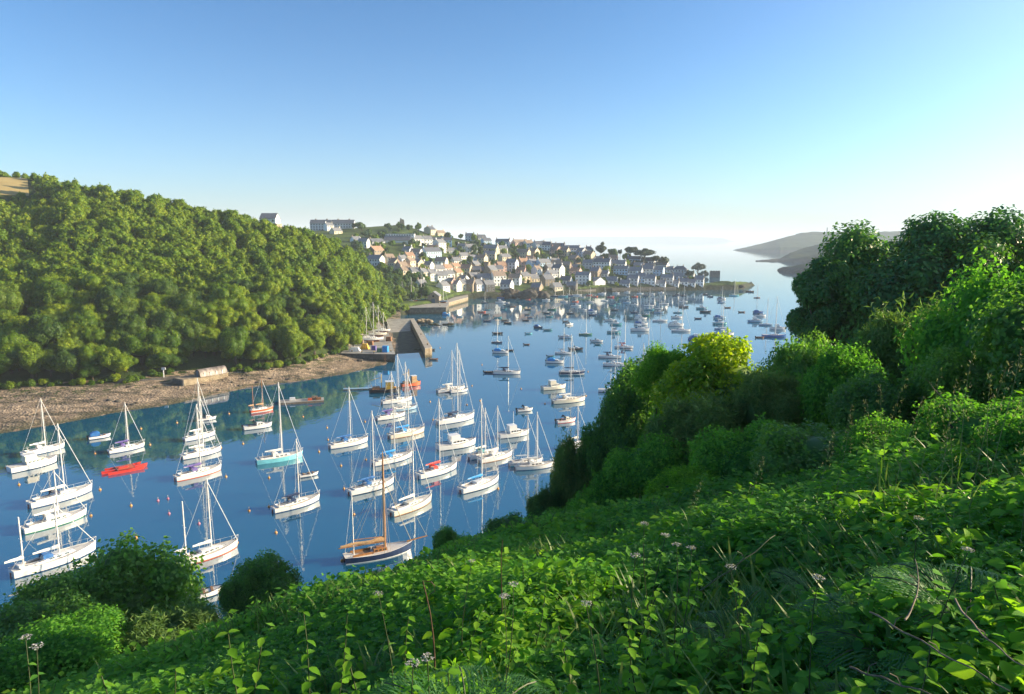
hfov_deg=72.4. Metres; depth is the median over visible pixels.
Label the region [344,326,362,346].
broadleaf tree
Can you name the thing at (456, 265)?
house
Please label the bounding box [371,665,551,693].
tussock
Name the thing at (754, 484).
grass stem
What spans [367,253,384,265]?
house
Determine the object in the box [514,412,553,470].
sailing yacht
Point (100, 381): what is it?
waterside shrub
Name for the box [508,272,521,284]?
house
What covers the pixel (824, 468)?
grass stem
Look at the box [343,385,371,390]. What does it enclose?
pontoon
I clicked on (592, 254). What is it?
house
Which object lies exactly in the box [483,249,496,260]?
house
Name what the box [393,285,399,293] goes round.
garden tree
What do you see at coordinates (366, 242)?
house
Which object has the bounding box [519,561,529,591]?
nettle
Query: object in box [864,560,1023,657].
fern
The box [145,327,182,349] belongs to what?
broadleaf tree
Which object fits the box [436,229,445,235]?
house
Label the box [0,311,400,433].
beach
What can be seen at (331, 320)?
broadleaf tree
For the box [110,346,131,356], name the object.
broadleaf tree
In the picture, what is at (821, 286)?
sycamore tree
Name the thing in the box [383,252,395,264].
house
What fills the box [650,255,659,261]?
pine tree
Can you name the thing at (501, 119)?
sky
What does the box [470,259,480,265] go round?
house
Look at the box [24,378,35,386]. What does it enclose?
waterside shrub
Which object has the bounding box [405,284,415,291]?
garden tree
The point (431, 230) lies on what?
house
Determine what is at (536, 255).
garden tree
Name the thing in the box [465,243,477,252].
house
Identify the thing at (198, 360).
hillside
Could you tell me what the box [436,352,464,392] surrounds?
sailing yacht
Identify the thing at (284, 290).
broadleaf tree
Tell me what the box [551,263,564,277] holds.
house
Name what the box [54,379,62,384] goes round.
waterside shrub
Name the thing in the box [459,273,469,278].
house
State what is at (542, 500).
shrub
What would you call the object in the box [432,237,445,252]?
house
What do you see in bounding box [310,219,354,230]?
long terrace
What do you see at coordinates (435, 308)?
boatyard wharf
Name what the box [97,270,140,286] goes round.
broadleaf tree
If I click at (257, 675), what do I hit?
nettle
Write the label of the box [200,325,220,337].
broadleaf tree
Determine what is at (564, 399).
sailing yacht
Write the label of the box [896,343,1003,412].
shrub
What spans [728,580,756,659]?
nettle
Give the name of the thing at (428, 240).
house
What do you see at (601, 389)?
sailing yacht
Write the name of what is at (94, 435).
motor boat
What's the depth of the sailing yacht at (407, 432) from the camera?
165.06 m
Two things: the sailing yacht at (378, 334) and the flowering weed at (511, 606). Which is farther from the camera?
the sailing yacht at (378, 334)
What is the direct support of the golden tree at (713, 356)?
on the near hillside
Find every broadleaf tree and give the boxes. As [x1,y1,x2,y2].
[0,284,24,309]
[0,309,14,325]
[0,321,24,336]
[0,331,30,373]
[0,352,19,373]
[1,313,29,327]
[6,281,26,303]
[6,307,20,316]
[9,329,42,349]
[15,342,48,378]
[17,304,24,313]
[22,309,66,346]
[27,278,75,306]
[27,304,44,313]
[33,272,77,287]
[34,305,67,316]
[37,357,52,377]
[39,301,72,316]
[40,347,58,371]
[44,341,55,348]
[47,313,65,322]
[50,344,82,378]
[54,337,79,351]
[60,312,97,328]
[60,359,81,373]
[61,296,88,305]
[64,319,91,342]
[65,283,78,297]
[69,301,79,310]
[69,333,85,347]
[71,304,80,314]
[73,288,98,303]
[73,303,100,319]
[76,270,111,291]
[77,342,107,363]
[77,360,104,379]
[83,326,107,344]
[91,318,104,328]
[94,279,136,303]
[94,295,139,315]
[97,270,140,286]
[97,280,122,294]
[98,319,113,331]
[99,347,130,373]
[100,312,115,323]
[104,334,121,348]
[109,316,147,334]
[110,328,127,335]
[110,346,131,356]
[112,365,127,372]
[114,311,137,323]
[117,310,146,324]
[118,330,135,340]
[119,329,158,364]
[126,280,145,295]
[126,355,138,371]
[127,296,140,308]
[135,299,155,312]
[137,304,165,327]
[138,274,163,283]
[141,277,179,296]
[143,292,171,308]
[143,352,180,373]
[145,304,174,319]
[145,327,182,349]
[146,340,177,370]
[147,304,176,329]
[162,315,185,337]
[166,290,206,310]
[170,359,183,367]
[171,311,197,327]
[173,319,207,339]
[174,307,187,314]
[176,346,182,355]
[177,287,186,294]
[179,355,188,365]
[180,337,199,356]
[181,348,189,355]
[185,303,217,319]
[186,284,202,292]
[194,334,215,357]
[196,307,222,328]
[198,285,209,293]
[199,296,217,307]
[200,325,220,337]
[207,282,229,294]
[208,284,251,314]
[209,336,218,354]
[216,306,241,328]
[217,305,233,311]
[217,326,252,364]
[223,324,237,329]
[230,278,255,292]
[231,353,247,360]
[238,319,254,330]
[239,286,249,295]
[239,311,266,329]
[243,300,259,314]
[245,291,260,312]
[245,297,257,309]
[247,327,266,341]
[247,341,270,362]
[249,292,270,314]
[253,331,273,348]
[258,276,283,295]
[258,349,277,361]
[259,302,281,312]
[260,304,280,324]
[262,324,279,349]
[268,297,281,307]
[269,295,285,306]
[269,312,282,324]
[272,292,288,299]
[273,312,290,323]
[274,322,306,345]
[275,285,288,294]
[275,317,291,325]
[275,335,284,352]
[282,342,303,358]
[282,346,297,359]
[286,294,300,308]
[288,306,303,318]
[294,335,313,355]
[297,317,313,327]
[298,316,334,335]
[304,305,320,314]
[304,314,316,317]
[305,294,330,310]
[306,329,324,354]
[318,313,330,321]
[319,300,342,313]
[320,305,342,321]
[323,312,335,322]
[325,324,343,338]
[328,331,348,351]
[331,320,349,334]
[338,307,355,323]
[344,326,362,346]
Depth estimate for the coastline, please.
13735.98 m
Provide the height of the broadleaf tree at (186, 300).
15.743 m
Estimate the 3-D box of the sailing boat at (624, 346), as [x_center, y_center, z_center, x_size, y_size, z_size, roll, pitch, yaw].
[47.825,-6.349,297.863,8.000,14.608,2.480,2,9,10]
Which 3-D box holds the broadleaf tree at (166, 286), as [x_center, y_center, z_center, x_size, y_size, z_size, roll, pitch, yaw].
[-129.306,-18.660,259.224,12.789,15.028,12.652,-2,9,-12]
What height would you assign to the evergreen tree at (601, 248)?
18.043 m
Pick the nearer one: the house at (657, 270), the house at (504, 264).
the house at (504, 264)
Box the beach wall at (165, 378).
[118,376,179,382]
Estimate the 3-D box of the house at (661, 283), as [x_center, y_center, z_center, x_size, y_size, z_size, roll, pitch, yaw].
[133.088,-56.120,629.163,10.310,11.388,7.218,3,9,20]
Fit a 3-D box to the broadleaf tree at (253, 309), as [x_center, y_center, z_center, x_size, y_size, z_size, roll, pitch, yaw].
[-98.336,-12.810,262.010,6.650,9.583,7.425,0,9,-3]
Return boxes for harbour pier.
[410,318,431,357]
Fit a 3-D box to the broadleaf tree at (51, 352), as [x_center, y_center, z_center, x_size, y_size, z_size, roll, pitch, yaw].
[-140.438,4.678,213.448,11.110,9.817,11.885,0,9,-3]
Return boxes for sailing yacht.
[4,503,95,578]
[20,398,64,456]
[20,470,86,534]
[26,423,91,508]
[107,402,144,453]
[173,404,221,481]
[174,479,237,564]
[180,397,220,459]
[182,378,214,441]
[248,378,273,412]
[255,382,302,464]
[270,439,319,513]
[327,387,367,448]
[346,411,393,495]
[361,311,374,337]
[362,306,382,342]
[368,306,386,336]
[371,405,411,466]
[375,372,404,420]
[376,313,389,332]
[380,354,411,404]
[387,372,424,438]
[387,429,431,516]
[394,364,416,411]
[415,399,456,479]
[435,344,473,424]
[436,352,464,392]
[439,282,447,302]
[449,350,467,392]
[457,399,498,493]
[467,408,496,459]
[477,406,512,463]
[493,336,520,374]
[508,415,542,466]
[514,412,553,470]
[551,334,585,403]
[559,347,584,374]
[561,408,584,444]
[598,363,617,392]
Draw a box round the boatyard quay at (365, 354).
[341,322,394,361]
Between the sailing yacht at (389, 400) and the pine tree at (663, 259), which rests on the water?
the sailing yacht at (389, 400)
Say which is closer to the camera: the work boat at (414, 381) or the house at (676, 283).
the work boat at (414, 381)
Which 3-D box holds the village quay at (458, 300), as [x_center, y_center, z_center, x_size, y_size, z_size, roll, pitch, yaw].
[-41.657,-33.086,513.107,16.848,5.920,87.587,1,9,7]
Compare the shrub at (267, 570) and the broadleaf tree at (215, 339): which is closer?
the shrub at (267, 570)
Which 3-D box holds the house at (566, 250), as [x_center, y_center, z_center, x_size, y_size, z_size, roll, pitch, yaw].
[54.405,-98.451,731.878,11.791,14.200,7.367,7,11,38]
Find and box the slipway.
[387,319,422,353]
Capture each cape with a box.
[735,229,1021,251]
[756,242,895,262]
[777,262,811,273]
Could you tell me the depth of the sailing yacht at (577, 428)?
156.03 m
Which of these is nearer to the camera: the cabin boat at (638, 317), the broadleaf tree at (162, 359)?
the broadleaf tree at (162, 359)
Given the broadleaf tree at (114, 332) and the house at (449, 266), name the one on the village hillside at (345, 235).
the house at (449, 266)
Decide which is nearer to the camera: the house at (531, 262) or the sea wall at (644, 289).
the sea wall at (644, 289)
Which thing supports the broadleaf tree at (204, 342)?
on the hillside at (198, 360)
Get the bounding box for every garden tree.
[350,241,360,250]
[357,223,365,228]
[376,261,387,273]
[381,266,392,272]
[383,273,393,279]
[388,240,395,246]
[393,279,401,285]
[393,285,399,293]
[394,268,402,274]
[395,287,406,296]
[399,278,406,286]
[402,275,411,286]
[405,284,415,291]
[406,224,412,229]
[408,292,417,298]
[409,274,417,281]
[415,222,421,231]
[418,252,426,256]
[418,282,427,287]
[420,286,430,299]
[444,232,450,236]
[452,249,458,255]
[466,256,472,262]
[471,233,476,239]
[471,244,477,250]
[472,239,480,245]
[500,248,506,253]
[532,251,540,258]
[555,249,563,254]
[602,265,610,270]
[622,253,630,258]
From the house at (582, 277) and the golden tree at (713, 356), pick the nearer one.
the golden tree at (713, 356)
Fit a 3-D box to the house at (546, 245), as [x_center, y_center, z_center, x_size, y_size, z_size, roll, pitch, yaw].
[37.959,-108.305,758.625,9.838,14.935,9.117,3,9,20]
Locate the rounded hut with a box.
[194,365,226,376]
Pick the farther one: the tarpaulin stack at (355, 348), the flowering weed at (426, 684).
the tarpaulin stack at (355, 348)
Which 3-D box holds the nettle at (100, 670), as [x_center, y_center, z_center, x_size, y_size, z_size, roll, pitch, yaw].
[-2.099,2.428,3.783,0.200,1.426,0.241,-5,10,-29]
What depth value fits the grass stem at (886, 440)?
6.30 m
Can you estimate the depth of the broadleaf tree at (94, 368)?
210.13 m
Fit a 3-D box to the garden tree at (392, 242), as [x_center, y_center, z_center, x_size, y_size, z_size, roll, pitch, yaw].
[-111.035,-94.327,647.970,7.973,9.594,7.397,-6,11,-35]
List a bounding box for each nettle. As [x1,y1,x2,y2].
[94,667,114,693]
[167,665,186,693]
[214,629,246,693]
[243,636,271,693]
[297,609,320,693]
[331,611,354,693]
[338,656,365,693]
[394,615,414,693]
[435,668,461,693]
[461,605,488,661]
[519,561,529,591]
[530,583,551,653]
[548,618,579,693]
[585,569,600,627]
[616,617,645,693]
[627,588,663,665]
[676,680,698,693]
[679,559,706,633]
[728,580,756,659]
[741,619,771,693]
[807,587,826,644]
[838,680,865,693]
[905,622,945,693]
[985,579,1010,610]
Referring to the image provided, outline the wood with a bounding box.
[0,171,408,332]
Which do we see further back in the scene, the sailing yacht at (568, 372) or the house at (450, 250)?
the house at (450, 250)
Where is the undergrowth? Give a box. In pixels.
[7,386,1023,693]
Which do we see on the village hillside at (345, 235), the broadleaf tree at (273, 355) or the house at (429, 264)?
the house at (429, 264)
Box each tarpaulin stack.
[349,347,360,350]
[360,343,369,349]
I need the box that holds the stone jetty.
[172,372,228,385]
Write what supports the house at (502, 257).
on the village hillside at (345, 235)
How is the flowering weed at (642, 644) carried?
on the near hillside
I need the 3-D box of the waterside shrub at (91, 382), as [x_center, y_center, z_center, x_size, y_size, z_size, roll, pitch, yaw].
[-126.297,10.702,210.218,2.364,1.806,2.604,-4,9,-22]
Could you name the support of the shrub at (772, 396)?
on the near hillside
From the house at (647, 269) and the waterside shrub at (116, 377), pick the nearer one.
the waterside shrub at (116, 377)
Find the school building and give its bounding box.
[384,234,414,243]
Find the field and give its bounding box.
[0,177,28,195]
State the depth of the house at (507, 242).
758.23 m
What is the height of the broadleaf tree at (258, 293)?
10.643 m
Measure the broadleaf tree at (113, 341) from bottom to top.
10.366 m
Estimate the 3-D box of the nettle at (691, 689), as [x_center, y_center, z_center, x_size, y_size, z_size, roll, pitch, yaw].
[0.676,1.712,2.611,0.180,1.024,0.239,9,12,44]
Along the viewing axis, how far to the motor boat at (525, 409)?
188.82 m
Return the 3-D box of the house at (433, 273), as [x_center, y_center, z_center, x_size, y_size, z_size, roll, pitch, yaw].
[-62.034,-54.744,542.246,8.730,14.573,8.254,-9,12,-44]
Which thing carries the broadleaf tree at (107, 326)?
on the hillside at (198, 360)
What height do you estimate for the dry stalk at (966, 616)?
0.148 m
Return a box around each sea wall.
[576,289,595,291]
[612,287,675,291]
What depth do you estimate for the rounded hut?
219.80 m
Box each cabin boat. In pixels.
[492,348,507,352]
[545,357,563,362]
[558,334,572,337]
[568,345,582,349]
[590,338,602,341]
[634,315,646,319]
[634,320,647,324]
[668,320,683,325]
[688,334,703,339]
[713,315,725,318]
[715,329,733,335]
[748,317,763,321]
[769,324,785,329]
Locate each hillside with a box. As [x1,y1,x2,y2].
[0,176,399,431]
[314,225,753,314]
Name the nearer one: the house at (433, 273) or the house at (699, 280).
the house at (433, 273)
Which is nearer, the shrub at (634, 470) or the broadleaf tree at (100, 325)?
the shrub at (634, 470)
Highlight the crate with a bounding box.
[382,346,388,351]
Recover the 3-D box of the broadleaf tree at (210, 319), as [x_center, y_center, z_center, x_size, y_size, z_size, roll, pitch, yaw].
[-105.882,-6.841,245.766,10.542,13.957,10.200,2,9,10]
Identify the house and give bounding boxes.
[259,213,281,226]
[323,221,333,230]
[329,226,341,233]
[350,235,360,241]
[358,237,369,247]
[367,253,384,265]
[368,245,383,254]
[369,237,384,244]
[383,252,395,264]
[387,256,399,269]
[395,260,407,268]
[398,254,406,260]
[399,264,409,274]
[401,244,411,251]
[403,250,414,257]
[405,255,415,266]
[409,265,419,272]
[410,247,422,258]
[411,235,423,245]
[414,257,424,266]
[415,277,426,284]
[419,266,428,275]
[422,234,432,244]
[422,246,441,257]
[423,260,433,268]
[424,225,435,234]
[427,268,437,280]
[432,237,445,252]
[434,256,447,264]
[434,263,444,270]
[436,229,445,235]
[436,269,448,281]
[436,280,450,292]
[442,236,451,246]
[443,262,452,269]
[445,268,454,277]
[445,276,455,289]
[446,246,457,253]
[450,255,462,262]
[451,261,460,267]
[453,266,463,278]
[453,278,462,291]
[456,251,468,258]
[457,242,465,251]
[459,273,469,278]
[460,263,471,274]
[460,277,466,290]
[465,232,474,240]
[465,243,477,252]
[466,277,474,292]
[467,253,476,262]
[467,271,479,278]
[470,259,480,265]
[472,265,480,272]
[474,277,484,291]
[476,233,486,239]
[477,253,487,263]
[477,272,490,279]
[480,236,491,244]
[483,243,498,253]
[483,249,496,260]
[483,278,494,291]
[484,264,497,272]
[490,270,506,285]
[494,263,503,270]
[495,237,510,247]
[496,260,507,271]
[498,244,507,253]
[498,252,511,261]
[500,277,513,288]
[505,257,518,272]
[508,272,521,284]
[511,238,526,247]
[515,265,526,273]
[516,247,530,257]
[518,256,527,266]
[519,271,529,282]
[523,239,532,248]
[525,254,533,258]
[525,258,535,266]
[529,272,539,281]
[530,247,539,254]
[530,281,543,291]
[531,264,541,274]
[535,240,544,247]
[536,257,550,266]
[539,273,554,285]
[542,240,550,250]
[543,262,552,271]
[544,268,556,277]
[549,245,560,255]
[549,281,562,290]
[550,242,560,246]
[551,259,571,271]
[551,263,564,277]
[560,246,570,255]
[560,274,572,283]
[564,244,580,251]
[566,280,577,291]
[568,254,580,263]
[569,266,581,276]
[575,270,590,285]
[576,246,587,256]
[582,249,595,259]
[582,258,592,268]
[585,245,594,250]
[590,265,601,276]
[592,275,604,284]
[593,257,610,269]
[601,269,609,276]
[606,275,618,283]
[608,253,617,259]
[611,258,626,269]
[613,264,628,274]
[619,278,630,287]
[627,255,640,263]
[627,273,639,285]
[628,265,643,274]
[633,261,643,266]
[636,271,646,282]
[640,263,653,273]
[641,256,655,262]
[644,272,655,285]
[651,264,664,275]
[655,278,665,286]
[656,261,668,267]
[660,272,673,285]
[665,266,673,272]
[671,271,682,279]
[672,264,687,276]
[673,278,679,287]
[678,276,688,286]
[688,277,695,287]
[694,274,703,286]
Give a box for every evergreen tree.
[595,241,606,252]
[608,248,617,254]
[685,270,693,275]
[698,270,708,276]
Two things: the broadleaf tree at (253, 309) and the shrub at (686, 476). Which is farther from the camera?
the broadleaf tree at (253, 309)
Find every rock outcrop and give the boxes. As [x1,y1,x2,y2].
[416,318,433,322]
[421,323,454,325]
[501,288,549,298]
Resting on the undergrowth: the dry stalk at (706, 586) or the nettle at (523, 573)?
the dry stalk at (706, 586)
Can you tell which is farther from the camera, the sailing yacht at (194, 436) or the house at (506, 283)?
the house at (506, 283)
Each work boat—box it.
[369,374,400,393]
[400,369,420,387]
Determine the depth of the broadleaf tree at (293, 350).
241.21 m
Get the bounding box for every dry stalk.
[700,535,774,590]
[849,662,929,693]
[869,611,1009,690]
[904,559,920,620]
[927,380,959,420]
[954,598,1023,665]
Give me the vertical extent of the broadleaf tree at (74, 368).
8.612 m
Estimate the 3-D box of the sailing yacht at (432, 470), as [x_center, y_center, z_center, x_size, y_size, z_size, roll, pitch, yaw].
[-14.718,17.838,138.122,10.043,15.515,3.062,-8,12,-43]
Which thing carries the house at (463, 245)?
on the village hillside at (345, 235)
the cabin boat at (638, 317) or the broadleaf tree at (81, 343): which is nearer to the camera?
the broadleaf tree at (81, 343)
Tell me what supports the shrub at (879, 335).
on the near hillside
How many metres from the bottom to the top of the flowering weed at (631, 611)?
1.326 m
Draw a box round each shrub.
[0,567,98,644]
[0,602,135,693]
[1,381,16,388]
[2,560,143,630]
[15,381,25,386]
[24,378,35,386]
[38,378,49,384]
[41,527,209,637]
[46,382,54,386]
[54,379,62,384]
[68,379,76,385]
[74,377,85,384]
[87,380,94,384]
[96,379,104,383]
[103,377,113,382]
[107,581,230,654]
[109,373,120,381]
[126,374,139,382]
[147,369,157,375]
[165,367,173,373]
[217,573,256,618]
[220,547,303,609]
[236,363,242,369]
[243,366,252,371]
[252,362,261,368]
[262,363,269,369]
[266,362,274,367]
[273,360,283,367]
[283,360,291,365]
[292,357,300,363]
[304,355,312,361]
[332,347,340,352]
[338,345,347,350]
[431,524,459,548]
[443,532,473,546]
[481,511,524,535]
[522,478,566,521]
[544,494,579,518]
[546,418,593,507]
[570,469,641,514]
[576,412,615,483]
[596,384,654,458]
[601,348,666,421]
[602,420,698,501]
[627,340,690,447]
[641,376,746,466]
[641,463,723,502]
[687,412,788,484]
[698,370,741,434]
[731,357,807,436]
[749,418,861,484]
[759,326,838,383]
[794,336,886,434]
[821,362,932,435]
[834,410,911,464]
[848,281,950,423]
[887,386,1023,458]
[893,247,1023,373]
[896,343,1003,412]
[964,278,1023,403]
[968,408,1023,465]
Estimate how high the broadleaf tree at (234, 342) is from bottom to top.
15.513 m
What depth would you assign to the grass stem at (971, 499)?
4.71 m
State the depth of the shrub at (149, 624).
21.06 m
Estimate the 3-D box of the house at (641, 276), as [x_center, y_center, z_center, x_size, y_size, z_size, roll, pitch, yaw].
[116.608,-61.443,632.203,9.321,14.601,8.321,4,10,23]
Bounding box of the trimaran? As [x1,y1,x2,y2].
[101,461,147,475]
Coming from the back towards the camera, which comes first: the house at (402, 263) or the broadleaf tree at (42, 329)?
the house at (402, 263)
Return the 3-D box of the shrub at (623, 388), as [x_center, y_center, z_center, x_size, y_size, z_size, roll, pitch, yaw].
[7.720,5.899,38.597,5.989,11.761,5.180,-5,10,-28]
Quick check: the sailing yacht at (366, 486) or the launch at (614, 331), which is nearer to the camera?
the sailing yacht at (366, 486)
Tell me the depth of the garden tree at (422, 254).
610.03 m
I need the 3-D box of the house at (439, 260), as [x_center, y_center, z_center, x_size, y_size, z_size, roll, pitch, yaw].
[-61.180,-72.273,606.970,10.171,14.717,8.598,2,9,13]
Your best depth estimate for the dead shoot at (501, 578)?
5.37 m
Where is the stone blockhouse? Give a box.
[709,271,719,276]
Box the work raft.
[280,396,323,404]
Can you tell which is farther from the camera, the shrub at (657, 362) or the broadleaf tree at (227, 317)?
the broadleaf tree at (227, 317)
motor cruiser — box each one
[6,452,56,473]
[435,433,475,450]
[496,411,528,438]
[540,379,565,390]
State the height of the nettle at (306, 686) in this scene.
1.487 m
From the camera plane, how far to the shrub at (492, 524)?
34.60 m
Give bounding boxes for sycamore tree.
[785,256,873,350]
[793,204,1023,353]
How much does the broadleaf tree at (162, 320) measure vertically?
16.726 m
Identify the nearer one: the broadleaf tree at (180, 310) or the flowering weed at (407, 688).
the flowering weed at (407, 688)
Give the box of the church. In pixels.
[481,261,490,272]
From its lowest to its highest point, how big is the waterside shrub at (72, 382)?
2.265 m
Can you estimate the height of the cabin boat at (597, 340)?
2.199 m
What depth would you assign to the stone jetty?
216.58 m
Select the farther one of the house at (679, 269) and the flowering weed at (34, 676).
the house at (679, 269)
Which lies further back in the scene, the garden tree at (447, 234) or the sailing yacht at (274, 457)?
the garden tree at (447, 234)
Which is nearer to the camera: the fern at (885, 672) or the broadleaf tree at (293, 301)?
the fern at (885, 672)
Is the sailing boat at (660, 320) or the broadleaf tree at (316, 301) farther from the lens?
the sailing boat at (660, 320)
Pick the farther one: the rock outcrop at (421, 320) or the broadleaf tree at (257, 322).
the rock outcrop at (421, 320)
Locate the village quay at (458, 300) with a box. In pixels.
[447,295,467,306]
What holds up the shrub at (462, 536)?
on the near hillside
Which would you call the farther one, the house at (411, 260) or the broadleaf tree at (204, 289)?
the house at (411, 260)
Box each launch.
[607,327,620,332]
[610,320,621,324]
[630,324,649,330]
[700,308,710,312]
[713,319,726,324]
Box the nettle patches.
[1,389,1023,693]
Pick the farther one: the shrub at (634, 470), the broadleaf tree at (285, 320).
the broadleaf tree at (285, 320)
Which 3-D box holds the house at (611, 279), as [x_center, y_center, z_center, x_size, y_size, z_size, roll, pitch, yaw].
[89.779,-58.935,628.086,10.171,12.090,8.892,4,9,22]
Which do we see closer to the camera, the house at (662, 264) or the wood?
the wood
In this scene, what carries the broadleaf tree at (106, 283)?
on the hillside at (198, 360)
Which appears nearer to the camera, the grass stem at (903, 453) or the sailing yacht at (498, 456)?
the grass stem at (903, 453)
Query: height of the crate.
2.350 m
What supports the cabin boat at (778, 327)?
on the water
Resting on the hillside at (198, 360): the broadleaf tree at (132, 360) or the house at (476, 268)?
the broadleaf tree at (132, 360)
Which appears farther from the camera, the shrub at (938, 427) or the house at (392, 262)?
the house at (392, 262)
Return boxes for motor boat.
[86,431,110,439]
[186,584,221,598]
[195,414,215,420]
[241,420,271,430]
[298,470,318,477]
[515,404,532,411]
[554,415,575,423]
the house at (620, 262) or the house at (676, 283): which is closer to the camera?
the house at (676, 283)
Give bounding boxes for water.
[0,240,804,617]
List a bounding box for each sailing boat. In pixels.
[491,318,502,342]
[555,329,570,353]
[579,305,591,334]
[598,327,621,358]
[603,334,626,366]
[615,317,632,347]
[652,300,666,321]
[671,302,690,331]
[714,298,727,329]
[759,300,772,325]
[762,296,785,336]
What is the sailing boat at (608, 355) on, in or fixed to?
on the water
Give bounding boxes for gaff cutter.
[338,451,426,564]
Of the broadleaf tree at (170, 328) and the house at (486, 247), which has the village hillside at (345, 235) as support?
the house at (486, 247)
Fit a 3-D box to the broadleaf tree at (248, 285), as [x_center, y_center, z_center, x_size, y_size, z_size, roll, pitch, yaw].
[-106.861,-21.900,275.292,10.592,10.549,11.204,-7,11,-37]
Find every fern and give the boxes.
[681,584,775,641]
[766,567,872,613]
[788,651,935,693]
[791,591,977,679]
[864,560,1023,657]
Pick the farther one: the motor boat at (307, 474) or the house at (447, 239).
the house at (447, 239)
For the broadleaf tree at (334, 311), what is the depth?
278.29 m
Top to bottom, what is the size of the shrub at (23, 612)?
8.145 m
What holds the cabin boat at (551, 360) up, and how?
on the water
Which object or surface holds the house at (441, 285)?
on the village hillside at (345, 235)
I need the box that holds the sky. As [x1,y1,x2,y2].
[0,0,1023,239]
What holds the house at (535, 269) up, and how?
on the village hillside at (345, 235)
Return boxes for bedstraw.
[77,442,1023,693]
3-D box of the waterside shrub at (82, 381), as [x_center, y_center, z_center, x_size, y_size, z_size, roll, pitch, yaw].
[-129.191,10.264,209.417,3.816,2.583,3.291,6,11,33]
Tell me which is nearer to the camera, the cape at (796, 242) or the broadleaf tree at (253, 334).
the broadleaf tree at (253, 334)
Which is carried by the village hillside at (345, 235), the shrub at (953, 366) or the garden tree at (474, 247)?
the garden tree at (474, 247)
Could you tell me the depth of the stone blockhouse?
853.57 m
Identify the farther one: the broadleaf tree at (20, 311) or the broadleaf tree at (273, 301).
the broadleaf tree at (273, 301)
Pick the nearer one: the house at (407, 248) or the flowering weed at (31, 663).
the flowering weed at (31, 663)
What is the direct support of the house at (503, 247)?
on the village hillside at (345, 235)
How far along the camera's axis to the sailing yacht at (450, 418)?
177.65 m
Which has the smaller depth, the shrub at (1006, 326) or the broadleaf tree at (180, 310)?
the shrub at (1006, 326)
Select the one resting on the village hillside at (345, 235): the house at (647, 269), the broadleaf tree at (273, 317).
the house at (647, 269)
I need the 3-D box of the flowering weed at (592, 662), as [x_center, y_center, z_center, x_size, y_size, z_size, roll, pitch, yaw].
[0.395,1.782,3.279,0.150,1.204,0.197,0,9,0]
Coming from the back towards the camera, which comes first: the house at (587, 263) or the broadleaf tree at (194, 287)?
the house at (587, 263)
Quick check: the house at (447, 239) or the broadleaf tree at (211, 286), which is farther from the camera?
the house at (447, 239)
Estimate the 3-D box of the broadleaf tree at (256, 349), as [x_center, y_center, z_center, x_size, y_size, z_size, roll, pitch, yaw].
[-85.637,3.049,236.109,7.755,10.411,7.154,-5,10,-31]
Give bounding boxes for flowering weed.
[18,634,36,693]
[29,642,44,693]
[374,591,398,686]
[402,658,421,693]
[422,652,434,693]
[455,559,474,656]
[496,593,512,693]
[502,581,520,693]
[581,600,603,693]
[618,552,640,690]
[636,521,660,642]
[640,533,669,660]
[664,542,684,664]
[675,545,696,663]
[726,564,750,693]
[795,573,824,693]
[906,515,925,591]
[938,546,974,635]
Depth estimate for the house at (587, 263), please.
671.53 m
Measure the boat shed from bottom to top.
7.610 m
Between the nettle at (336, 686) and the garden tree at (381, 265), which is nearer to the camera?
the nettle at (336, 686)
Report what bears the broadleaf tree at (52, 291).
on the hillside at (198, 360)
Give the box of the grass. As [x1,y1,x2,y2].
[52,392,1023,693]
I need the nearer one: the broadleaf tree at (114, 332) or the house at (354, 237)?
the broadleaf tree at (114, 332)
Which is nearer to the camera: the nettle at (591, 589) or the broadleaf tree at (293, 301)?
the nettle at (591, 589)
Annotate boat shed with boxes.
[427,291,441,302]
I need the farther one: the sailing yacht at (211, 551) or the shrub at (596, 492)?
the sailing yacht at (211, 551)
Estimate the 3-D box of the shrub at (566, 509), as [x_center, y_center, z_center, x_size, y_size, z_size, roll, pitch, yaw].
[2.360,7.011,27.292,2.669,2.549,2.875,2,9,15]
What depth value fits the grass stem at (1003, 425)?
4.78 m
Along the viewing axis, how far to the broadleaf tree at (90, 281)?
246.41 m
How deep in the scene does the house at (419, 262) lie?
564.21 m
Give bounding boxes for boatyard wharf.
[408,302,448,313]
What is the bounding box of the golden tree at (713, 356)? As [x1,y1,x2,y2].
[650,326,765,414]
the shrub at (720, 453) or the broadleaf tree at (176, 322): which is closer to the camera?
the shrub at (720, 453)
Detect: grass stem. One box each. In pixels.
[739,457,764,523]
[807,430,834,505]
[826,410,851,512]
[862,399,880,491]
[872,379,907,496]
[876,385,887,501]
[887,397,923,506]
[917,368,942,494]
[931,378,962,520]
[941,404,958,516]
[955,352,975,497]
[966,361,1013,514]
[977,374,993,499]
[982,346,1023,512]
[1014,401,1023,548]
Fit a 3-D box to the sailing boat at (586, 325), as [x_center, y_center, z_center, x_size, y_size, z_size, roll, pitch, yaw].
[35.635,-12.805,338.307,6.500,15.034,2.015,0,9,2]
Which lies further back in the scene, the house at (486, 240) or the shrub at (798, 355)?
the house at (486, 240)
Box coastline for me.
[540,236,729,240]
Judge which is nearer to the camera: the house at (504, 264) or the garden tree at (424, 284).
the garden tree at (424, 284)
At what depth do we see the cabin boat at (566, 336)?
328.09 m
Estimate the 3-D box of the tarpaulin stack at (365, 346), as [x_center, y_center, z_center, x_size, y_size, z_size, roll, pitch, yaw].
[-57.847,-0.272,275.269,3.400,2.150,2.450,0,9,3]
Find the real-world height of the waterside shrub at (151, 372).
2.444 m
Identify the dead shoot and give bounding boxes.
[422,581,435,670]
[501,540,502,611]
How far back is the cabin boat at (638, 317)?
403.66 m
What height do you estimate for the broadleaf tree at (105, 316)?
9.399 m
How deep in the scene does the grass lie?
5.22 m
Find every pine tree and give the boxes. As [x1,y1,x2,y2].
[624,246,637,253]
[634,248,655,258]
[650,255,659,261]
[658,256,668,264]
[691,262,706,274]

